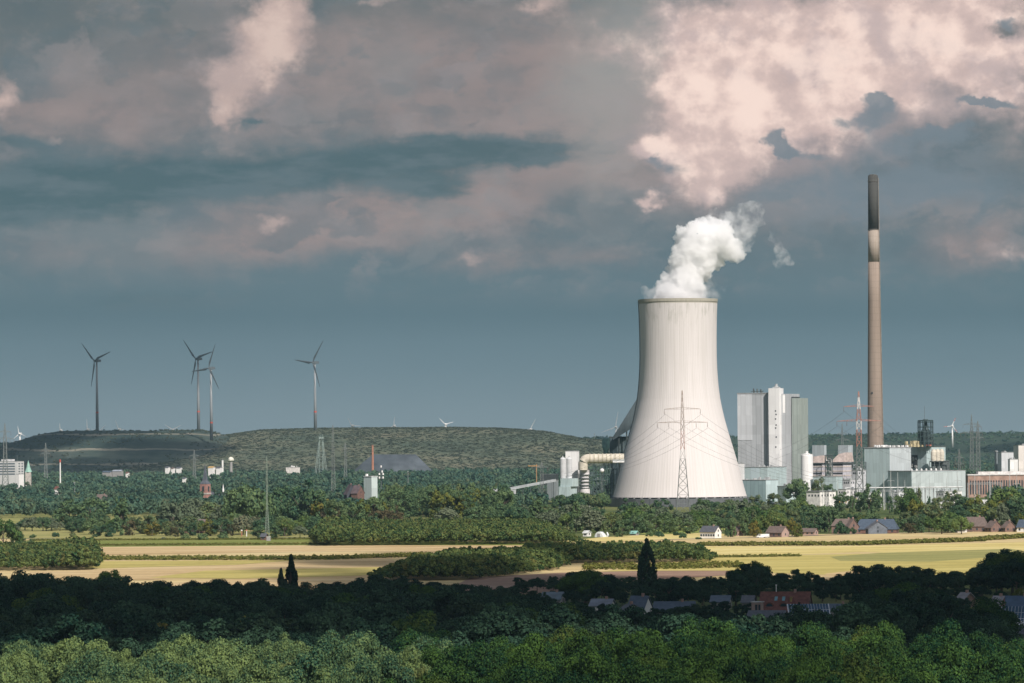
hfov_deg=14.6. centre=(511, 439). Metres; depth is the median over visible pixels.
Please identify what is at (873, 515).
village tree
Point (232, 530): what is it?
maple tree
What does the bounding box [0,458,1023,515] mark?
woodland
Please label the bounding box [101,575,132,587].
beech tree
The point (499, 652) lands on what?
oak tree
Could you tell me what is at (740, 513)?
village tree
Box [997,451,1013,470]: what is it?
works block
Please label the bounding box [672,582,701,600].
beech tree
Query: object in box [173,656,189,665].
oak tree
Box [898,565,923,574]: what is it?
beech tree
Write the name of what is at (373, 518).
ash tree
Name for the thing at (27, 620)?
linden tree
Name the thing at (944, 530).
ash tree
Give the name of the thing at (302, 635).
linden tree
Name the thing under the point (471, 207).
sky
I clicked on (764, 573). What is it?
beech tree
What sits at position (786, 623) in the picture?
linden tree
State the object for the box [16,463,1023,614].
ground
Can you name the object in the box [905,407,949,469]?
boiler block
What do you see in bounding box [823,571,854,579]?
field
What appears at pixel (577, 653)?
oak tree
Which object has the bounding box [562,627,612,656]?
oak tree
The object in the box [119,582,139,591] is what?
beech tree
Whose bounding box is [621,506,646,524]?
ash tree
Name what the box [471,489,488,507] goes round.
poplar tree
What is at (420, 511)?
poplar tree
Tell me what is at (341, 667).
oak tree
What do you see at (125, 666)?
oak tree
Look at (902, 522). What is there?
village tree
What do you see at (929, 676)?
oak tree
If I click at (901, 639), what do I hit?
oak tree
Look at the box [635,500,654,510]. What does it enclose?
ash tree
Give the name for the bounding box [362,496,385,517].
ash tree
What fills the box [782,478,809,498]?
ash tree
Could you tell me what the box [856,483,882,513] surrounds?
oak tree
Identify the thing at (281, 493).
oak tree
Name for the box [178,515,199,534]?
field tree
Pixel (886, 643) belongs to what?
oak tree
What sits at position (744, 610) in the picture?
garden tree
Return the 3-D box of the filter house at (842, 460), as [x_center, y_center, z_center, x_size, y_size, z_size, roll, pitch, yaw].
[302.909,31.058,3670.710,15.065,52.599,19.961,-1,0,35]
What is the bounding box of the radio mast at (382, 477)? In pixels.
[378,465,383,488]
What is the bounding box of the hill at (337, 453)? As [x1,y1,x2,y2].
[110,427,609,471]
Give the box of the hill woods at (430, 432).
[105,426,609,472]
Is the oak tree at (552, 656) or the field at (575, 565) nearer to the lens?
the oak tree at (552, 656)
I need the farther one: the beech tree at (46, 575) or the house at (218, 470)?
the house at (218, 470)
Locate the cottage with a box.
[97,493,107,498]
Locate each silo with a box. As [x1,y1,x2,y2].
[560,456,565,477]
[566,456,571,477]
[801,451,812,500]
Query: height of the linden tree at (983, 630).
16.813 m
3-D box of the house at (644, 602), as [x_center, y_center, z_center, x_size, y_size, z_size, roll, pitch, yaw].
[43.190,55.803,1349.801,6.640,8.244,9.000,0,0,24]
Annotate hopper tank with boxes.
[602,437,609,494]
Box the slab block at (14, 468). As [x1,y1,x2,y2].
[0,459,23,484]
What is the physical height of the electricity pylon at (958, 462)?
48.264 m
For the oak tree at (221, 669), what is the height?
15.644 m
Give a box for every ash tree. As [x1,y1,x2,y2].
[33,517,51,530]
[52,498,88,529]
[72,497,109,521]
[86,511,110,521]
[88,525,102,536]
[101,523,115,536]
[135,515,149,533]
[141,514,158,532]
[142,522,160,535]
[160,521,172,535]
[250,525,264,537]
[269,524,283,537]
[275,521,291,535]
[338,498,366,520]
[355,500,371,514]
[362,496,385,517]
[367,513,378,521]
[606,513,623,534]
[612,519,631,536]
[620,498,637,509]
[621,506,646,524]
[624,513,645,531]
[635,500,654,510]
[636,512,655,532]
[653,499,674,511]
[656,512,671,532]
[667,516,685,533]
[682,518,699,533]
[748,494,765,504]
[765,493,782,507]
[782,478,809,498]
[789,495,807,503]
[811,477,825,490]
[821,484,837,494]
[943,518,953,532]
[950,506,968,516]
[1014,512,1023,529]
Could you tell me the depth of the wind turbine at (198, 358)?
7528.09 m
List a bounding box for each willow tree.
[44,521,54,528]
[53,522,65,528]
[157,501,194,520]
[174,501,204,520]
[184,497,203,510]
[198,501,219,519]
[208,505,226,519]
[290,525,307,537]
[432,506,461,518]
[536,509,560,524]
[573,509,602,530]
[584,515,608,532]
[644,505,671,516]
[991,502,1010,520]
[1000,513,1010,523]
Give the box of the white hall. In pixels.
[286,465,299,474]
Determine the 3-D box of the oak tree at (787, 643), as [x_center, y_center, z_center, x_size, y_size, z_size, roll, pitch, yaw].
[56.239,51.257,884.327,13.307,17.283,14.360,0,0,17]
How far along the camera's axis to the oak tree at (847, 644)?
854.09 m
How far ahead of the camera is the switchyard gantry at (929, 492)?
3306.49 m
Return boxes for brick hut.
[260,533,268,539]
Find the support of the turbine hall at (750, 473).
on the ground
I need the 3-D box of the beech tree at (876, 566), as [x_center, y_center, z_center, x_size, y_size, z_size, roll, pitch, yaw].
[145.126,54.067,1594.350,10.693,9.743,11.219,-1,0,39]
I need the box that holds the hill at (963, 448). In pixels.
[1,433,1023,461]
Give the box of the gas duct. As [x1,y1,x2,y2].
[578,453,624,469]
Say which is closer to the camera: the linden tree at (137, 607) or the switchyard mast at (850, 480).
the linden tree at (137, 607)
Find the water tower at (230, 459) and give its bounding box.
[228,457,233,472]
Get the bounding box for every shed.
[540,474,558,486]
[547,480,558,499]
[582,530,591,535]
[630,531,639,534]
[801,528,818,534]
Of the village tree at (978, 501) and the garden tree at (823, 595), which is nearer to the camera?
the garden tree at (823, 595)
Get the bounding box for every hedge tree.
[512,577,524,584]
[549,495,566,506]
[560,492,587,504]
[579,492,587,497]
[585,493,601,506]
[595,492,610,508]
[598,494,610,508]
[625,576,636,582]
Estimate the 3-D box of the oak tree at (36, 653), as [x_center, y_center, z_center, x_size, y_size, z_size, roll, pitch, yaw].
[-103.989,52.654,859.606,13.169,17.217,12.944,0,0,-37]
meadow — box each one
[0,514,177,527]
[1,527,309,538]
[641,526,724,533]
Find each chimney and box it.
[371,445,373,469]
[867,174,883,446]
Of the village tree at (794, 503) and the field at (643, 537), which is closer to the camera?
the field at (643, 537)
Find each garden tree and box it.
[524,590,538,596]
[529,594,547,602]
[547,597,558,603]
[561,589,575,600]
[581,589,593,603]
[597,603,605,611]
[599,604,617,611]
[603,591,619,599]
[617,592,628,605]
[647,607,666,615]
[695,591,711,602]
[708,601,715,608]
[714,601,731,612]
[731,591,744,605]
[732,604,749,615]
[815,589,828,602]
[830,588,842,601]
[956,597,970,606]
[962,588,974,594]
[973,586,991,599]
[993,590,1007,595]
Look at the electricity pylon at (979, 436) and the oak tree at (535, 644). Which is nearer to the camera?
the oak tree at (535, 644)
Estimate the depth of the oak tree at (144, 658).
817.85 m
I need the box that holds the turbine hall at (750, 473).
[744,465,786,485]
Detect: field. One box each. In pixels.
[0,530,1023,584]
[26,538,523,546]
[30,557,394,579]
[85,560,288,568]
[100,545,521,554]
[151,567,381,578]
[171,575,419,588]
[459,571,725,593]
[559,533,723,541]
[602,554,982,574]
[635,532,1023,543]
[705,542,1023,555]
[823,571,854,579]
[832,549,1021,561]
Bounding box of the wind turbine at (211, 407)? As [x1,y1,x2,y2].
[192,343,218,439]
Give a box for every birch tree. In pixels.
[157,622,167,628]
[748,520,758,535]
[752,526,761,536]
[786,518,798,535]
[792,524,802,536]
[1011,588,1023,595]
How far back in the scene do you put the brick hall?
3905.11 m
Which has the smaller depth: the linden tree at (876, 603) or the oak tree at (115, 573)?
the linden tree at (876, 603)
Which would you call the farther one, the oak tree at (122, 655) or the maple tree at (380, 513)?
the maple tree at (380, 513)
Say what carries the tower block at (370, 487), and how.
on the ground
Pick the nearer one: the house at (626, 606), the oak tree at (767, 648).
the oak tree at (767, 648)
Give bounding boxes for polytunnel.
[595,532,608,536]
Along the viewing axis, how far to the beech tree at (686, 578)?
1489.33 m
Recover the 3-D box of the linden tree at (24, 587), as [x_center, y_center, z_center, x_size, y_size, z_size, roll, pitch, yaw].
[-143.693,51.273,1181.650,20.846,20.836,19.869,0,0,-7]
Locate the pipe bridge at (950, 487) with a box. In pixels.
[847,486,962,505]
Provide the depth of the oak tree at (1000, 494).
2714.12 m
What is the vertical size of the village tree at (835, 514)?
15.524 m
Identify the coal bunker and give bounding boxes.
[609,436,627,497]
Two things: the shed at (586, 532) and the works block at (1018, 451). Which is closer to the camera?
the shed at (586, 532)
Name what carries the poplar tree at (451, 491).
on the ground
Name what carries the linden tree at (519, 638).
on the ground
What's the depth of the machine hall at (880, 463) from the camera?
3649.39 m
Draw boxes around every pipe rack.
[589,464,617,505]
[825,455,832,475]
[851,462,866,482]
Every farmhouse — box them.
[699,524,721,537]
[765,525,789,536]
[831,517,848,533]
[967,515,986,531]
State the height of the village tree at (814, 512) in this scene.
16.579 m
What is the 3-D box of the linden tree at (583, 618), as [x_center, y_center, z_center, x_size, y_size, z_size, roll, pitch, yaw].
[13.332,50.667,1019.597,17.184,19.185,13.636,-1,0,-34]
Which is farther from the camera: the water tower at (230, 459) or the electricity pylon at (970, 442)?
the water tower at (230, 459)
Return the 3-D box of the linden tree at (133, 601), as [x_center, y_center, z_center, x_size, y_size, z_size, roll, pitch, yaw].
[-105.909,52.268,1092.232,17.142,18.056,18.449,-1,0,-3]
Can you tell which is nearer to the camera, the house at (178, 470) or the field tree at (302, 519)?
the field tree at (302, 519)
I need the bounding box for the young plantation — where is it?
[309,513,582,543]
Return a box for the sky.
[0,0,1023,442]
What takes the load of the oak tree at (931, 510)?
on the ground
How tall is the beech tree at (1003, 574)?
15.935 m
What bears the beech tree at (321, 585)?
on the ground
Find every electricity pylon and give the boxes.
[0,423,12,488]
[42,443,49,476]
[190,450,197,476]
[343,443,347,476]
[536,462,547,506]
[657,390,707,510]
[838,425,847,444]
[842,391,878,497]
[955,449,963,469]
[960,414,982,471]
[973,421,982,471]
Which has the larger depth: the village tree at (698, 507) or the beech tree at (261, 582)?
the village tree at (698, 507)
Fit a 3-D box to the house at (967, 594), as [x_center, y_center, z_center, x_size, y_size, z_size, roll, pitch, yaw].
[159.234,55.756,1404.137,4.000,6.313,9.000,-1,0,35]
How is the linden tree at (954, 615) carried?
on the ground
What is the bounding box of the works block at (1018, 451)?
[1013,444,1023,470]
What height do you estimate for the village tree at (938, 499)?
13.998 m
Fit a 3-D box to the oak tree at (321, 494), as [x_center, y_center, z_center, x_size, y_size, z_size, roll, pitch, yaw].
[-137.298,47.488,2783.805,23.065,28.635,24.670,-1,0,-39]
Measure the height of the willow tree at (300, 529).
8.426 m
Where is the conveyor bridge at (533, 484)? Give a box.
[509,479,555,497]
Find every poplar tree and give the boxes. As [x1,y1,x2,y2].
[111,496,130,534]
[277,568,285,584]
[285,554,298,585]
[379,484,389,497]
[379,489,406,512]
[389,485,396,500]
[392,488,412,512]
[393,491,421,517]
[404,484,414,492]
[408,490,423,515]
[418,492,430,516]
[421,493,440,512]
[424,485,443,503]
[426,484,437,489]
[428,490,455,517]
[440,489,455,506]
[440,493,466,518]
[443,483,450,491]
[447,492,472,517]
[456,483,463,492]
[459,484,475,504]
[463,488,480,504]
[467,482,475,490]
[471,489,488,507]
[482,485,496,498]
[482,495,498,507]
[485,486,492,495]
[490,490,514,505]
[491,489,513,506]
[497,483,508,490]
[501,488,516,505]
[529,495,542,518]
[569,500,581,531]
[601,520,606,535]
[637,537,657,596]
[917,514,924,532]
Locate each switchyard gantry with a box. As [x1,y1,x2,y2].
[879,490,894,508]
[921,488,944,503]
[967,483,1001,497]
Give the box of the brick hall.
[965,471,1023,497]
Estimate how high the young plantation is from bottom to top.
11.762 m
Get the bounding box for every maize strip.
[103,551,430,559]
[581,560,743,569]
[697,533,1023,545]
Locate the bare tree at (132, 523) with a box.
[122,520,136,534]
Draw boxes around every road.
[0,537,279,539]
[662,531,969,539]
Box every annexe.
[16,474,23,488]
[751,601,763,609]
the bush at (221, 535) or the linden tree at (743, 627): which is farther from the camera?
the bush at (221, 535)
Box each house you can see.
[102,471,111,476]
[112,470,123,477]
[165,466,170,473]
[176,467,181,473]
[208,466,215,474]
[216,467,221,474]
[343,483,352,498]
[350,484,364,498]
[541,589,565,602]
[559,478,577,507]
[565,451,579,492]
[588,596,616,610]
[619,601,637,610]
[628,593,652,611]
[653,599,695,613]
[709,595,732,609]
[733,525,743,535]
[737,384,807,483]
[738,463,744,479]
[740,595,756,607]
[742,477,777,503]
[747,610,786,617]
[759,585,812,612]
[806,491,835,506]
[812,445,826,475]
[812,476,842,490]
[829,601,843,615]
[833,445,853,484]
[838,487,857,506]
[842,478,857,488]
[845,517,859,533]
[851,468,865,491]
[864,520,887,533]
[892,489,904,496]
[938,489,961,502]
[957,590,976,606]
[984,519,1000,531]
[991,593,1004,605]
[1000,520,1015,531]
[1005,593,1023,605]
[1014,625,1023,638]
[1016,519,1023,531]
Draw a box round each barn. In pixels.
[186,519,208,532]
[787,604,830,619]
[858,518,899,533]
[1001,606,1023,624]
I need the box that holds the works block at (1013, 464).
[1008,457,1017,470]
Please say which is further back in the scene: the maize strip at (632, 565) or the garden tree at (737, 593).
the maize strip at (632, 565)
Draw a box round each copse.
[0,535,104,567]
[366,538,718,578]
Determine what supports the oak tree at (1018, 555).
on the ground
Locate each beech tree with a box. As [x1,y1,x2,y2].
[0,576,13,580]
[5,570,48,583]
[29,573,54,580]
[33,576,59,590]
[51,578,92,587]
[60,575,92,583]
[68,580,95,589]
[89,575,122,588]
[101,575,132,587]
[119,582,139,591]
[127,580,183,591]
[168,581,182,588]
[172,586,193,591]
[183,578,231,591]
[211,583,242,591]
[245,578,280,590]
[260,584,307,593]
[276,582,300,589]
[300,582,327,589]
[302,587,319,595]
[308,587,330,597]
[312,583,342,589]
[329,581,341,586]
[336,580,364,590]
[338,577,372,589]
[343,583,364,590]
[366,574,382,581]
[384,574,416,591]
[409,579,423,586]
[428,581,443,586]
[433,584,450,591]
[451,583,461,590]
[454,583,468,590]
[466,584,477,590]
[472,585,493,592]
[476,586,516,595]
[496,586,522,595]
[513,581,532,593]
[528,577,544,590]
[538,592,549,601]
[546,582,565,591]
[547,576,558,589]
[565,570,581,575]
[577,572,619,598]
[590,579,614,598]
[630,585,651,596]
[639,581,668,602]
[652,577,691,593]
[657,580,677,600]
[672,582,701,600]
[679,575,700,588]
[690,584,711,604]
[698,578,712,589]
[711,576,723,588]
[711,582,725,594]
[717,573,755,605]
[725,568,736,579]
[727,563,761,594]
[742,565,774,596]
[743,569,772,599]
[764,580,790,591]
[774,573,794,588]
[788,575,814,595]
[790,568,804,587]
[804,571,819,590]
[812,579,833,600]
[822,574,848,594]
[830,578,852,599]
[846,572,880,595]
[849,565,874,589]
[868,564,885,572]
[871,566,902,587]
[891,566,908,575]
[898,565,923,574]
[905,567,936,586]
[910,572,941,590]
[929,574,950,591]
[936,571,955,583]
[946,577,968,595]
[949,571,966,586]
[963,567,976,579]
[966,572,990,592]
[975,561,1014,592]
[976,552,1002,591]
[983,548,1022,587]
[991,558,1023,594]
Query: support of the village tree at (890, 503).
on the ground
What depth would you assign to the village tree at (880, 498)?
3198.54 m
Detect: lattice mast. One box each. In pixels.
[265,456,269,536]
[331,425,335,491]
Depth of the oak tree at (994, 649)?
802.65 m
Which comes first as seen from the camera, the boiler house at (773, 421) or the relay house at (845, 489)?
the relay house at (845, 489)
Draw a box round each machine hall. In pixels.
[864,445,911,502]
[888,468,965,502]
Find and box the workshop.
[777,484,795,504]
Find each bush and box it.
[52,532,59,536]
[181,533,190,538]
[197,533,207,539]
[217,532,228,538]
[653,530,664,536]
[835,521,847,533]
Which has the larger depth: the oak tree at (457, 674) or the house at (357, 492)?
the house at (357, 492)
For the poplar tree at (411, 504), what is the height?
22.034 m
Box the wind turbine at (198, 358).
[184,341,210,428]
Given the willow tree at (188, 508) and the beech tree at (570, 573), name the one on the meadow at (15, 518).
the willow tree at (188, 508)
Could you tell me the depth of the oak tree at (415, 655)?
809.58 m
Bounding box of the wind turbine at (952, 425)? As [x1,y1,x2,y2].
[944,418,956,446]
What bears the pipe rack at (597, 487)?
on the ground
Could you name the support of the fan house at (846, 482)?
on the ground
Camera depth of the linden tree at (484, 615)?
954.96 m
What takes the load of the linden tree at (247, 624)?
on the ground
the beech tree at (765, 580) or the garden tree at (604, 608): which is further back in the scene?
the beech tree at (765, 580)
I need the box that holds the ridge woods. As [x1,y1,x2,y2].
[0,430,1023,461]
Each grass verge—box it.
[32,537,330,545]
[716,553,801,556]
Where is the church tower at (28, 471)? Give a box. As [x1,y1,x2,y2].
[25,461,31,485]
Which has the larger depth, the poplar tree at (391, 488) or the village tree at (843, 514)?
the poplar tree at (391, 488)
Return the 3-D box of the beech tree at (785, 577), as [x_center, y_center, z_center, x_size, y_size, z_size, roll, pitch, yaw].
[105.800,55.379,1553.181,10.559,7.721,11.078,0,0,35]
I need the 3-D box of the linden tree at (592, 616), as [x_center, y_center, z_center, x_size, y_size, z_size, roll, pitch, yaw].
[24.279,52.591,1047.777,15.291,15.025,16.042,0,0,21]
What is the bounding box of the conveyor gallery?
[613,400,637,497]
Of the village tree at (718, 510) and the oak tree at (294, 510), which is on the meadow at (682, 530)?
the village tree at (718, 510)
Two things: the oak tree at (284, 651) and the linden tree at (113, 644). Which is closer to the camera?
the oak tree at (284, 651)
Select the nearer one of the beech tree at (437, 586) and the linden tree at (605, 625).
the linden tree at (605, 625)
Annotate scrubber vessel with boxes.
[579,469,590,506]
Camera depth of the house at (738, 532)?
2451.14 m
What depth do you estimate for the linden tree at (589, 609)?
1092.56 m
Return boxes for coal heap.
[354,454,430,471]
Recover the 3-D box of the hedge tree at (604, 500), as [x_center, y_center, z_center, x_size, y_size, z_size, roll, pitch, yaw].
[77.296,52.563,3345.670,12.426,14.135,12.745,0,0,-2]
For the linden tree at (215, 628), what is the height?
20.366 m
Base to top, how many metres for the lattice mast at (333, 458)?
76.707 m
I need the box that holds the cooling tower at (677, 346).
[610,298,748,506]
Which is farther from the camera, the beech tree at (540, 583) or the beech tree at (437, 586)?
the beech tree at (540, 583)
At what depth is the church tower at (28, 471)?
4896.60 m
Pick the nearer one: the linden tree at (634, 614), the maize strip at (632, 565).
the linden tree at (634, 614)
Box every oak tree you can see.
[0,518,23,541]
[0,639,53,659]
[0,647,47,681]
[0,665,17,679]
[0,671,23,682]
[13,678,50,682]
[17,645,49,663]
[20,537,32,543]
[33,653,83,682]
[34,673,49,682]
[39,636,113,666]
[55,675,83,682]
[56,675,96,682]
[59,648,131,682]
[91,676,110,682]
[94,668,118,682]
[96,569,129,584]
[110,648,135,666]
[115,664,151,682]
[121,661,138,676]
[125,670,155,682]
[126,652,169,678]
[129,639,183,663]
[130,655,178,681]
[143,651,179,665]
[154,677,167,682]
[168,662,207,682]
[169,633,207,654]
[170,674,210,682]
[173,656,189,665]
[174,673,201,682]
[178,636,257,661]
[183,644,252,682]
[208,665,238,682]
[209,678,238,682]
[220,487,250,516]
[223,482,275,517]
[223,666,245,682]
[232,659,291,682]
[233,644,261,661]
[239,659,289,682]
[254,638,300,664]
[256,495,288,517]
[270,485,301,519]
[272,631,313,667]
[279,647,340,682]
[279,659,294,668]
[282,478,314,517]
[286,676,334,682]
[296,488,327,518]
[307,664,350,682]
[308,497,335,517]
[310,664,364,682]
[313,629,377,656]
[313,668,351,682]
[324,499,347,516]
[324,637,378,667]
[333,634,394,655]
[335,665,383,682]
[343,661,355,671]
[349,654,415,682]
[359,639,401,665]
[382,677,396,682]
[385,628,441,654]
[393,634,449,656]
[398,647,423,660]
[398,649,426,666]
[400,646,434,675]
[412,666,429,682]
[415,659,488,682]
[417,670,453,682]
[420,643,446,668]
[436,638,454,651]
[442,639,507,677]
[475,647,506,660]
[482,648,537,682]
[483,661,547,682]
[487,634,516,654]
[504,631,555,674]
[505,646,555,669]
[518,637,564,670]
[525,679,543,682]
[539,668,597,682]
[544,623,575,646]
[550,642,565,661]
[554,569,610,602]
[555,647,623,681]
[556,635,614,655]
[556,645,596,675]
[561,647,613,675]
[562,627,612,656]
[596,662,656,682]
[602,627,673,663]
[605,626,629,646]
[612,632,678,667]
[634,657,668,670]
[663,649,730,682]
[665,616,720,645]
[667,630,719,658]
[672,616,741,643]
[684,646,716,660]
[686,667,717,682]
[701,631,762,666]
[703,677,751,682]
[723,655,771,682]
[732,631,788,660]
[734,560,771,588]
[743,636,792,664]
[751,633,796,652]
[766,656,794,682]
[779,656,830,682]
[784,619,848,651]
[791,636,858,663]
[799,637,850,671]
[799,637,856,661]
[804,673,845,682]
[820,649,890,682]
[828,637,849,646]
[841,666,896,682]
[844,620,901,653]
[846,624,880,648]
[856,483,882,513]
[863,635,909,659]
[870,647,934,674]
[875,661,920,682]
[892,628,905,647]
[895,491,921,513]
[900,673,932,682]
[907,499,924,516]
[909,618,975,657]
[914,639,974,682]
[916,670,937,682]
[917,502,945,529]
[923,640,970,663]
[942,679,954,682]
[951,596,1023,634]
[953,649,1023,682]
[967,630,1002,653]
[970,676,1009,682]
[980,636,1023,673]
[983,550,1023,595]
[985,486,1022,506]
[1000,639,1023,648]
[1005,674,1023,682]
[1008,497,1023,523]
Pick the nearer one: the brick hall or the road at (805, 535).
the road at (805, 535)
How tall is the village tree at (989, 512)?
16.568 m
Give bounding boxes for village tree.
[687,504,710,513]
[693,519,706,527]
[698,508,716,516]
[703,514,710,525]
[708,516,725,527]
[714,505,727,527]
[718,506,732,516]
[722,504,738,519]
[730,500,755,517]
[731,517,740,528]
[738,508,746,528]
[746,505,763,516]
[748,509,756,528]
[750,515,767,529]
[756,510,776,523]
[758,504,770,509]
[759,510,787,527]
[767,504,781,511]
[775,505,787,511]
[782,499,799,507]
[785,509,799,530]
[787,504,804,517]
[790,515,809,532]
[797,504,817,516]
[798,500,810,507]
[800,512,806,533]
[805,504,829,518]
[810,516,830,531]
[818,505,841,519]
[821,512,826,531]
[825,508,831,532]
[832,491,851,511]
[839,511,847,518]
[849,492,868,511]
[849,495,855,512]
[853,512,862,520]
[862,512,880,518]
[869,493,883,511]
[886,495,892,513]
[892,487,915,507]
[893,495,900,514]
[898,511,913,530]
[898,518,907,531]
[907,514,918,531]
[915,488,921,511]
[917,516,934,531]
[931,497,947,510]
[931,516,951,533]
[939,511,962,526]
[941,490,961,510]
[949,496,969,510]
[951,517,962,532]
[951,517,974,533]
[959,510,972,517]
[965,494,999,522]
[966,503,988,519]
[978,502,997,520]
[997,494,1016,524]
[1003,495,1022,512]
[1004,496,1021,518]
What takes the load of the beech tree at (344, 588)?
on the ground
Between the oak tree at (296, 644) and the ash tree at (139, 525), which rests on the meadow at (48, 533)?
the ash tree at (139, 525)
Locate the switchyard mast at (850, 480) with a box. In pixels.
[847,466,854,494]
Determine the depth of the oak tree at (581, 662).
791.46 m
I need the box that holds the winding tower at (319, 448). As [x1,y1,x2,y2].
[315,434,326,472]
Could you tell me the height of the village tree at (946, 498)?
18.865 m
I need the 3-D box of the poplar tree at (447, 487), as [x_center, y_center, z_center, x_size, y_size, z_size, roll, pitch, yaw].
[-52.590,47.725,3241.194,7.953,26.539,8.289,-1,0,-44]
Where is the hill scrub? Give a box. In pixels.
[0,429,229,473]
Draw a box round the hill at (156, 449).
[0,430,229,473]
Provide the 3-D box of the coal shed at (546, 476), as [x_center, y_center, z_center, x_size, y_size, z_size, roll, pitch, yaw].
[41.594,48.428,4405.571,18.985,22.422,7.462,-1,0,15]
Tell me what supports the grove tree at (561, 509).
on the ground
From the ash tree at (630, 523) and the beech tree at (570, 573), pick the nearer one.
the beech tree at (570, 573)
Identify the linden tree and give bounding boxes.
[0,578,60,606]
[0,627,49,644]
[0,640,15,656]
[1,626,49,642]
[6,613,108,646]
[9,597,75,624]
[11,587,87,619]
[13,612,65,632]
[20,593,87,618]
[29,639,84,651]
[31,618,60,643]
[64,586,101,610]
[78,609,140,637]
[98,602,178,625]
[98,636,122,651]
[99,598,173,621]
[101,607,155,641]
[115,598,151,607]
[116,639,148,649]
[118,637,146,658]
[120,586,149,597]
[139,629,179,655]
[141,621,176,644]
[151,584,168,592]
[158,618,237,643]
[186,612,236,631]
[190,585,216,595]
[192,624,234,644]
[200,612,294,645]
[232,585,251,593]
[233,625,284,647]
[236,588,267,599]
[248,609,306,634]
[271,587,305,595]
[288,631,321,646]
[293,636,329,653]
[312,616,354,637]
[336,616,397,641]
[378,639,393,649]
[389,609,453,640]
[398,592,444,631]
[418,628,451,639]
[433,630,472,650]
[459,609,537,637]
[460,609,552,646]
[483,635,526,645]
[504,635,522,646]
[530,601,587,628]
[530,604,580,634]
[534,621,588,636]
[576,604,605,614]
[580,607,601,615]
[581,610,649,634]
[583,626,599,634]
[585,612,604,621]
[603,603,660,633]
[646,614,699,635]
[656,613,703,644]
[660,612,696,634]
[668,604,701,614]
[696,606,737,618]
[714,618,764,639]
[718,616,731,620]
[733,614,791,640]
[760,616,803,641]
[769,602,832,627]
[813,602,895,633]
[830,625,853,640]
[849,601,918,648]
[851,607,887,628]
[859,597,884,614]
[892,597,949,647]
[908,626,930,646]
[911,625,933,642]
[915,616,980,639]
[920,591,976,627]
[924,617,978,638]
[952,608,999,620]
[959,627,989,636]
[965,628,1011,645]
[971,614,1013,637]
[983,619,1023,641]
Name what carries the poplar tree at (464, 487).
on the ground
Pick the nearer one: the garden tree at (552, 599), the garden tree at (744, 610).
the garden tree at (744, 610)
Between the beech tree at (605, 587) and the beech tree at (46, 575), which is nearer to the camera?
the beech tree at (46, 575)
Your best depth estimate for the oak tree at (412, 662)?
774.16 m
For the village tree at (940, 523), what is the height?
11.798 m
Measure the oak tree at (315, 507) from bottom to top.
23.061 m
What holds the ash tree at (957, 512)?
on the ground
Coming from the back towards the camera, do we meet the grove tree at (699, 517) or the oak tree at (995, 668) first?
the grove tree at (699, 517)
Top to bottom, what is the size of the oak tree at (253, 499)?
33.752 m
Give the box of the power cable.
[704,416,848,481]
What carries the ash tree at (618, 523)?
on the field at (643, 537)
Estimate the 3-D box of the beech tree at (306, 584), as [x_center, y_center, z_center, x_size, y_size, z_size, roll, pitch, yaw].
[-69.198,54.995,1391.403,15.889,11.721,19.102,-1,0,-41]
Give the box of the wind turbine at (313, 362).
[296,341,322,429]
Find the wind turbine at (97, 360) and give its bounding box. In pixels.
[82,344,109,429]
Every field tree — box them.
[17,520,33,529]
[21,516,41,530]
[64,516,79,531]
[69,515,85,532]
[80,518,102,530]
[101,518,108,531]
[105,519,117,528]
[128,516,136,529]
[157,518,168,532]
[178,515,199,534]
[201,520,222,531]
[220,515,233,531]
[232,514,253,534]
[249,515,261,520]
[250,516,275,531]
[265,514,275,531]
[275,515,293,521]
[276,517,294,535]
[285,520,297,535]
[289,520,303,534]
[296,515,310,528]
[305,516,321,527]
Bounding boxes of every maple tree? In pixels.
[169,527,179,536]
[171,518,188,535]
[186,522,196,535]
[202,518,217,535]
[211,518,232,534]
[225,524,236,535]
[368,510,384,518]
[390,512,404,519]
[646,519,663,534]
[806,513,823,531]
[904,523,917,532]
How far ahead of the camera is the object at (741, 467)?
3640.80 m
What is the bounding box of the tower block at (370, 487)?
[363,474,377,499]
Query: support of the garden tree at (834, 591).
on the ground
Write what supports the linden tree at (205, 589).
on the ground
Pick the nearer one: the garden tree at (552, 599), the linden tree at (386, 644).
the linden tree at (386, 644)
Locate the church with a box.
[200,466,211,497]
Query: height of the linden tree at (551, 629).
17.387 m
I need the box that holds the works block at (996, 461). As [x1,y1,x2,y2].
[993,451,997,470]
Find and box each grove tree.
[373,502,388,514]
[382,509,393,518]
[389,502,405,518]
[460,505,484,519]
[478,506,495,519]
[487,509,504,519]
[493,503,509,513]
[503,504,530,518]
[539,504,552,519]
[552,506,565,513]
[557,513,570,529]
[558,504,584,514]
[577,509,592,529]
[592,507,605,514]
[603,512,614,527]
[615,506,634,529]
[647,507,657,517]
[672,510,694,530]
[688,510,701,518]
[690,498,710,509]
[692,514,707,529]
[710,501,718,509]
[719,499,734,509]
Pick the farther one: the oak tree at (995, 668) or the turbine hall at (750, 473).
the turbine hall at (750, 473)
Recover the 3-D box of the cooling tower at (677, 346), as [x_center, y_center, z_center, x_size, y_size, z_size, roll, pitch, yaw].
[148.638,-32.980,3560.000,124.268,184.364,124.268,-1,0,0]
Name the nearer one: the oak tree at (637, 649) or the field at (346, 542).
the oak tree at (637, 649)
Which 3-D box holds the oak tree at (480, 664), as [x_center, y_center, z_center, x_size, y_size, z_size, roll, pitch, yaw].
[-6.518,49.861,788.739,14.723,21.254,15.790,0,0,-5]

